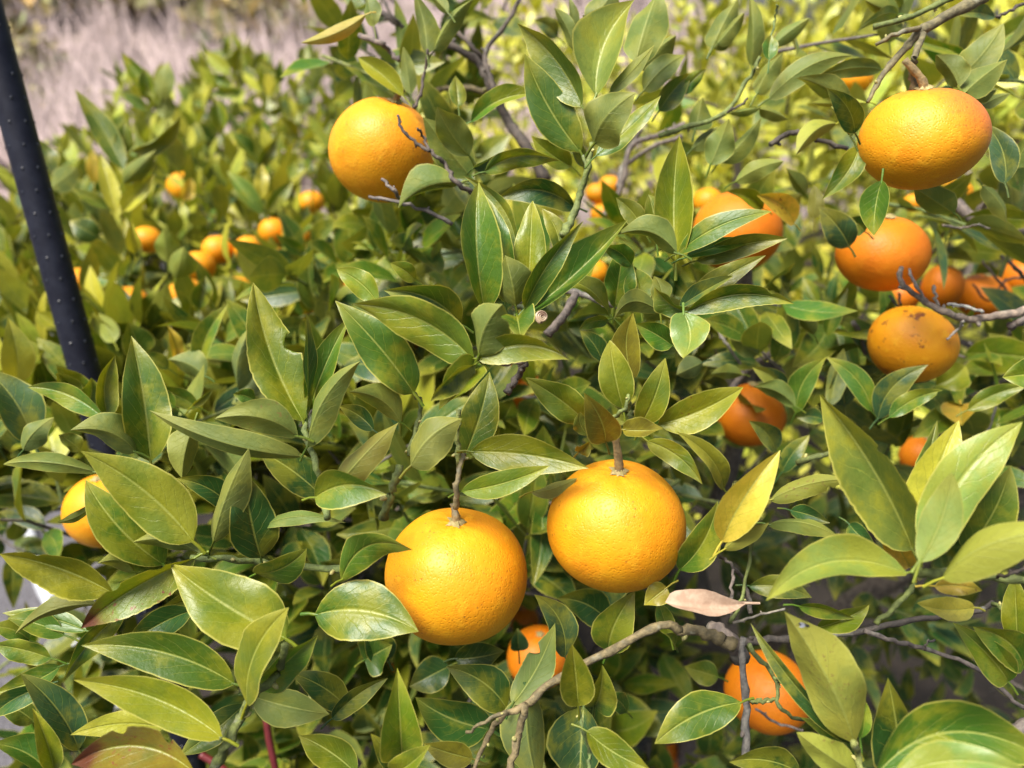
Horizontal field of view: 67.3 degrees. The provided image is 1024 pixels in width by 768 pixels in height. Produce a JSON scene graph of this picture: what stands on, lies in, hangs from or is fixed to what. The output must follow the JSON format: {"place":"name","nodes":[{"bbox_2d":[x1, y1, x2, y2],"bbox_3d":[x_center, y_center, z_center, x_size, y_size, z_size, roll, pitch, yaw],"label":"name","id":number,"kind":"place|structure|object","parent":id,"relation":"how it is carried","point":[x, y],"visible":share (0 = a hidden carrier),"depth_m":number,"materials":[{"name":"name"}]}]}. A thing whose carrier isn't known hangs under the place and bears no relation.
{"place":"outdoors","nodes":[
{"label":"outdoors","id":0,"kind":"place"},
{"bbox_2d":[0,259,240,767],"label":"path","id":1,"kind":"structure","parent":0,"point":[28,595],"depth_m":2.16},
{"bbox_2d":[24,529,119,711],"bbox_3d":[-1.260,0.603,2.137,0.074,0.041,1.013,-20,31,-37],"label":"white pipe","id":2,"kind":"object","parent":1,"relation":"on","point":[44,595],"visible":0.07,"depth_m":2.15,"materials":[{"name":"plastic"}]},
{"bbox_2d":[0,0,1023,767],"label":"ground","id":3,"kind":"structure","parent":0,"point":[924,688],"depth_m":2.33,"materials":[{"name":"soil"}]},
{"bbox_2d":[7,9,76,89],"bbox_3d":[-9.536,-6.378,14.805,1.982,1.513,1.935,-16,29,-32],"label":"shrub","id":4,"kind":"object","parent":3,"relation":"on","point":[24,29],"visible":0.39,"depth_m":14.67,"materials":[{"name":"beige plant"}]},
{"bbox_2d":[2,0,92,19],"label":"shrub","id":5,"kind":"object","parent":3,"relation":"on","point":[43,5],"visible":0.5,"depth_m":17.36,"materials":[{"name":"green plant"}]},
{"bbox_2d":[25,83,70,124],"bbox_3d":[-8.123,-4.757,13.209,1.264,0.786,1.164,0,24,0],"label":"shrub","id":6,"kind":"object","parent":3,"relation":"on","point":[42,92],"visible":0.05,"depth_m":13.09,"materials":[{"name":"beige plant"}]},
{"bbox_2d":[68,87,126,125],"bbox_3d":[-7.195,-4.831,13.442,1.376,0.674,1.289,0,24,0],"label":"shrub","id":7,"kind":"object","parent":3,"relation":"on","point":[96,100],"visible":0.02,"depth_m":13.27,"materials":[{"name":"beige plant"}]},
{"bbox_2d":[0,0,206,767],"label":"garden stake","id":8,"kind":"object","parent":3,"relation":"on","point":[29,167],"visible":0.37,"depth_m":0.74,"materials":[{"name":"black metal"}]},
{"bbox_2d":[0,45,309,547],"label":"citrus tree","id":9,"kind":"object","parent":3,"relation":"on","point":[104,213],"visible":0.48,"depth_m":1.06,"materials":[{"name":"green plant"}]},
{"bbox_2d":[74,268,80,289],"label":"orange","id":10,"kind":"object","parent":9,"relation":"attached to","point":[77,270],"visible":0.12,"depth_m":1.14,"materials":[{"name":"orange food"}]},
{"bbox_2d":[122,286,146,297],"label":"orange","id":11,"kind":"object","parent":9,"relation":"attached to","point":[128,289],"visible":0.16,"depth_m":1.09,"materials":[{"name":"orange food"}]},
{"bbox_2d":[136,226,159,252],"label":"orange","id":12,"kind":"object","parent":9,"relation":"attached to","point":[148,236],"visible":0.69,"depth_m":1.29,"materials":[{"name":"orange food"}]},
{"bbox_2d":[169,279,197,297],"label":"orange","id":13,"kind":"object","parent":9,"relation":"attached to","point":[172,290],"visible":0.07,"depth_m":1.09,"materials":[{"name":"orange food"}]},
{"bbox_2d":[166,172,201,197],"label":"orange","id":14,"kind":"object","parent":9,"relation":"attached to","point":[172,188],"visible":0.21,"depth_m":1.53,"materials":[{"name":"orange food"}]},
{"bbox_2d":[189,251,215,280],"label":"orange","id":15,"kind":"object","parent":9,"relation":"attached to","point":[205,260],"visible":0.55,"depth_m":1.19,"materials":[{"name":"orange food"}]},
{"bbox_2d":[76,0,297,20],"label":"shrub","id":16,"kind":"object","parent":3,"relation":"on","point":[159,5],"visible":0.28,"depth_m":17.62,"materials":[{"name":"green plant"}]},
{"bbox_2d":[174,0,322,44],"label":"shrub","id":17,"kind":"object","parent":3,"relation":"on","point":[218,21],"visible":0.66,"depth_m":16.40,"materials":[{"name":"beige plant"}]},
{"bbox_2d":[145,32,473,542],"bbox_3d":[-0.502,-0.315,2.512,1.050,1.550,3.609,-8,25,-18],"label":"citrus tree","id":18,"kind":"object","parent":3,"relation":"on","point":[225,202],"visible":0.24,"depth_m":1.62,"materials":[{"name":"green plant"}]},
{"bbox_2d":[201,235,233,263],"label":"orange","id":19,"kind":"object","parent":18,"relation":"attached to","point":[211,245],"visible":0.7,"depth_m":1.24,"materials":[{"name":"orange food"}]},
{"bbox_2d":[221,277,249,288],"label":"orange","id":20,"kind":"object","parent":18,"relation":"attached to","point":[244,279],"visible":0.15,"depth_m":1.12,"materials":[{"name":"orange food"}]},
{"bbox_2d":[234,236,260,256],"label":"orange","id":21,"kind":"object","parent":18,"relation":"attached to","point":[247,239],"visible":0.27,"depth_m":1.24,"materials":[{"name":"orange food"}]},
{"bbox_2d":[258,218,281,244],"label":"orange","id":22,"kind":"object","parent":18,"relation":"attached to","point":[272,227],"visible":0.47,"depth_m":1.32,"materials":[{"name":"orange food"}]},
{"bbox_2d":[281,230,310,239],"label":"orange","id":23,"kind":"object","parent":18,"relation":"attached to","point":[307,235],"visible":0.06,"depth_m":1.31,"materials":[{"name":"orange food"}]},
{"bbox_2d":[300,191,323,213],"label":"orange","id":24,"kind":"object","parent":18,"relation":"attached to","point":[318,201],"visible":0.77,"depth_m":1.47,"materials":[{"name":"orange food"}]},
{"bbox_2d":[0,0,791,187],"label":"winter brush","id":25,"kind":"object","parent":3,"relation":"on","point":[44,128],"visible":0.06,"depth_m":14.75,"materials":[{"name":"grey plant"}]},
{"bbox_2d":[0,0,1023,767],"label":"citrus tree","id":26,"kind":"object","parent":3,"relation":"on","point":[944,514],"visible":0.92,"depth_m":0.51,"materials":[{"name":"green plant"}]},
{"bbox_2d":[61,475,108,547],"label":"orange","id":27,"kind":"object","parent":26,"relation":"attached to","point":[79,531],"visible":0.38,"depth_m":0.69,"materials":[{"name":"orange food"}]},
{"bbox_2d":[198,752,227,767],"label":"red rod","id":28,"kind":"object","parent":26,"relation":"on","point":[205,757],"visible":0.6,"depth_m":0.78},
{"bbox_2d":[263,721,278,767],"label":"red rod","id":29,"kind":"object","parent":26,"relation":"on","point":[270,746],"visible":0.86,"depth_m":0.78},
{"bbox_2d":[328,89,433,202],"bbox_3d":[-0.105,-0.196,0.628,0.085,0.092,0.084,17,23,-7],"label":"orange","id":30,"kind":"object","parent":26,"relation":"attached to","point":[370,145],"visible":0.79,"depth_m":0.60,"materials":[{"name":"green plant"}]},
{"bbox_2d":[385,503,526,645],"bbox_3d":[-0.035,0.116,0.488,0.091,0.092,0.089,2,24,-1],"label":"orange","id":31,"kind":"object","parent":26,"relation":"hanging from","point":[453,577],"visible":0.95,"depth_m":0.46,"materials":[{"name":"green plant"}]},
{"bbox_2d":[510,605,538,628],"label":"orange","id":32,"kind":"object","parent":26,"relation":"on","point":[523,616],"visible":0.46,"depth_m":0.99,"materials":[{"name":"orange food"}]},
{"bbox_2d":[513,376,538,409],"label":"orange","id":33,"kind":"object","parent":26,"relation":"attached to","point":[517,400],"visible":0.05,"depth_m":0.98,"materials":[{"name":"orange food"}]},
{"bbox_2d":[507,625,566,678],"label":"orange","id":34,"kind":"object","parent":26,"relation":"hanging from","point":[534,635],"visible":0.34,"depth_m":0.76,"materials":[{"name":"orange food"}]},
{"bbox_2d":[535,310,546,323],"bbox_3d":[0.017,-0.038,0.435,0.007,0.008,0.006,0,24,0],"label":"snail","id":35,"kind":"object","parent":26,"relation":"on","point":[541,316],"visible":1,"depth_m":0.43},
{"bbox_2d":[585,183,601,203],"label":"orange","id":36,"kind":"object","parent":26,"relation":"attached to","point":[593,193],"visible":0.77,"depth_m":1.29,"materials":[{"name":"orange food"}]},
{"bbox_2d":[591,260,607,282],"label":"orange","id":37,"kind":"object","parent":26,"relation":"attached to","point":[600,270],"visible":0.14,"depth_m":0.98,"materials":[{"name":"orange food"}]},
{"bbox_2d":[590,203,608,217],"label":"orange","id":38,"kind":"object","parent":26,"relation":"attached to","point":[594,213],"visible":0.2,"depth_m":1.29,"materials":[{"name":"orange food"}]},
{"bbox_2d":[599,175,616,191],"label":"orange","id":39,"kind":"object","parent":26,"relation":"attached to","point":[610,180],"visible":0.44,"depth_m":1.28,"materials":[{"name":"orange food"}]},
{"bbox_2d":[547,437,685,592],"bbox_3d":[0.065,0.076,0.479,0.087,0.108,0.086,-1,24,0],"label":"orange","id":40,"kind":"object","parent":26,"relation":"hanging from","point":[617,524],"visible":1,"depth_m":0.45,"materials":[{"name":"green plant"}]},
{"bbox_2d":[666,743,677,758],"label":"orange","id":41,"kind":"object","parent":26,"relation":"attached to","point":[672,748],"visible":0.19,"depth_m":1.48,"materials":[{"name":"orange food"}]},
{"bbox_2d":[673,751,677,767],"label":"orange","id":42,"kind":"object","parent":26,"relation":"attached to","point":[675,765],"visible":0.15,"depth_m":1.49,"materials":[{"name":"orange food"}]},
{"bbox_2d":[693,188,720,208],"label":"orange","id":43,"kind":"object","parent":26,"relation":"attached to","point":[702,197],"visible":0.48,"depth_m":0.98,"materials":[{"name":"orange food"}]},
{"bbox_2d":[666,589,759,615],"bbox_3d":[0.113,0.122,0.425,0.055,0.014,0.016,-1,24,-3],"label":"withered leaf","id":44,"kind":"object","parent":26,"relation":"on","point":[706,602],"visible":1,"depth_m":0.43,"materials":[{"name":"beige plant"}]},
{"bbox_2d":[693,192,782,268],"bbox_3d":[0.234,-0.159,0.799,0.090,0.083,0.091,0,24,0],"label":"orange","id":45,"kind":"object","parent":26,"relation":"attached to","point":[769,223],"visible":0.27,"depth_m":0.77,"materials":[{"name":"orange food"}]},
{"bbox_2d":[718,381,786,445],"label":"orange","id":46,"kind":"object","parent":26,"relation":"hanging from","point":[736,418],"visible":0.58,"depth_m":0.79,"materials":[{"name":"orange food"}]},
{"bbox_2d":[724,650,807,735],"bbox_3d":[0.233,0.279,0.700,0.078,0.068,0.078,0,24,0],"label":"orange","id":47,"kind":"object","parent":26,"relation":"attached to","point":[761,683],"visible":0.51,"depth_m":0.67,"materials":[{"name":"orange food"}]},
{"bbox_2d":[798,619,809,629],"bbox_3d":[0.141,0.117,0.372,0.006,0.005,0.004,0,24,0],"label":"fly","id":48,"kind":"object","parent":26,"relation":"on","point":[802,625],"visible":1,"depth_m":0.37},
{"bbox_2d":[841,75,873,90],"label":"orange","id":49,"kind":"object","parent":26,"relation":"attached to","point":[864,82],"visible":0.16,"depth_m":1.08,"materials":[{"name":"orange food"}]},
{"bbox_2d":[835,214,931,290],"bbox_3d":[0.327,-0.117,0.679,0.078,0.067,0.078,0,24,0],"label":"orange","id":50,"kind":"object","parent":26,"relation":"on","point":[886,253],"visible":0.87,"depth_m":0.65,"materials":[{"name":"orange food"}]},
{"bbox_2d":[892,283,919,305],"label":"orange","id":51,"kind":"object","parent":26,"relation":"attached to","point":[907,299],"visible":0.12,"depth_m":0.93,"materials":[{"name":"orange food"}]},
{"bbox_2d":[904,194,919,211],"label":"orange","id":52,"kind":"object","parent":26,"relation":"attached to","point":[910,198],"visible":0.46,"depth_m":0.99,"materials":[{"name":"orange food"}]},
{"bbox_2d":[898,437,927,465],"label":"orange","id":53,"kind":"object","parent":26,"relation":"attached to","point":[910,449],"visible":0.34,"depth_m":0.99,"materials":[{"name":"orange food"}]},
{"bbox_2d":[867,306,959,382],"bbox_3d":[0.342,-0.035,0.659,0.072,0.064,0.075,22,-6,-10],"label":"orange","id":54,"kind":"object","parent":26,"relation":"attached to","point":[900,337],"visible":0.84,"depth_m":0.63,"materials":[{"name":"orange food"}]},
{"bbox_2d":[857,57,991,189],"bbox_3d":[0.270,-0.172,0.505,0.079,0.084,0.078,-8,24,4],"label":"orange","id":55,"kind":"object","parent":26,"relation":"hanging from","point":[925,135],"visible":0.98,"depth_m":0.48,"materials":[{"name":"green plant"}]},
{"bbox_2d":[921,265,964,306],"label":"orange","id":56,"kind":"object","parent":26,"relation":"attached to","point":[952,290],"visible":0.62,"depth_m":0.90,"materials":[{"name":"orange food"}]},
{"bbox_2d":[942,180,973,194],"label":"orange","id":57,"kind":"object","parent":26,"relation":"attached to","point":[971,189],"visible":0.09,"depth_m":0.89,"materials":[{"name":"orange food"}]},
{"bbox_2d":[956,273,1012,315],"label":"orange","id":58,"kind":"object","parent":26,"relation":"attached to","point":[970,296],"visible":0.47,"depth_m":0.93,"materials":[{"name":"orange food"}]},
{"bbox_2d":[998,260,1023,286],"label":"orange","id":59,"kind":"object","parent":26,"relation":"attached to","point":[1009,272],"visible":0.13,"depth_m":0.97,"materials":[{"name":"orange food"}]},
{"bbox_2d":[350,0,811,377],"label":"citrus tree","id":60,"kind":"object","parent":3,"relation":"on","point":[515,57],"visible":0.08,"depth_m":3.20,"materials":[{"name":"green plant"}]},
{"bbox_2d":[468,0,992,561],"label":"citrus tree","id":61,"kind":"object","parent":3,"relation":"on","point":[712,82],"visible":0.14,"depth_m":2.24,"materials":[{"name":"green plant"}]},
{"bbox_2d":[649,0,1023,322],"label":"citrus tree","id":62,"kind":"object","parent":3,"relation":"on","point":[842,4],"visible":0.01,"depth_m":4.41,"materials":[{"name":"green plant"}]},
{"bbox_2d":[686,0,1023,574],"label":"citrus tree","id":63,"kind":"object","parent":3,"relation":"on","point":[1003,113],"visible":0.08,"depth_m":2.39,"materials":[{"name":"green plant"}]},
{"bbox_2d":[687,0,1023,47],"label":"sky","id":64,"kind":"structure","parent":0,"point":[915,3],"materials":[{"name":"white"}]}
]}

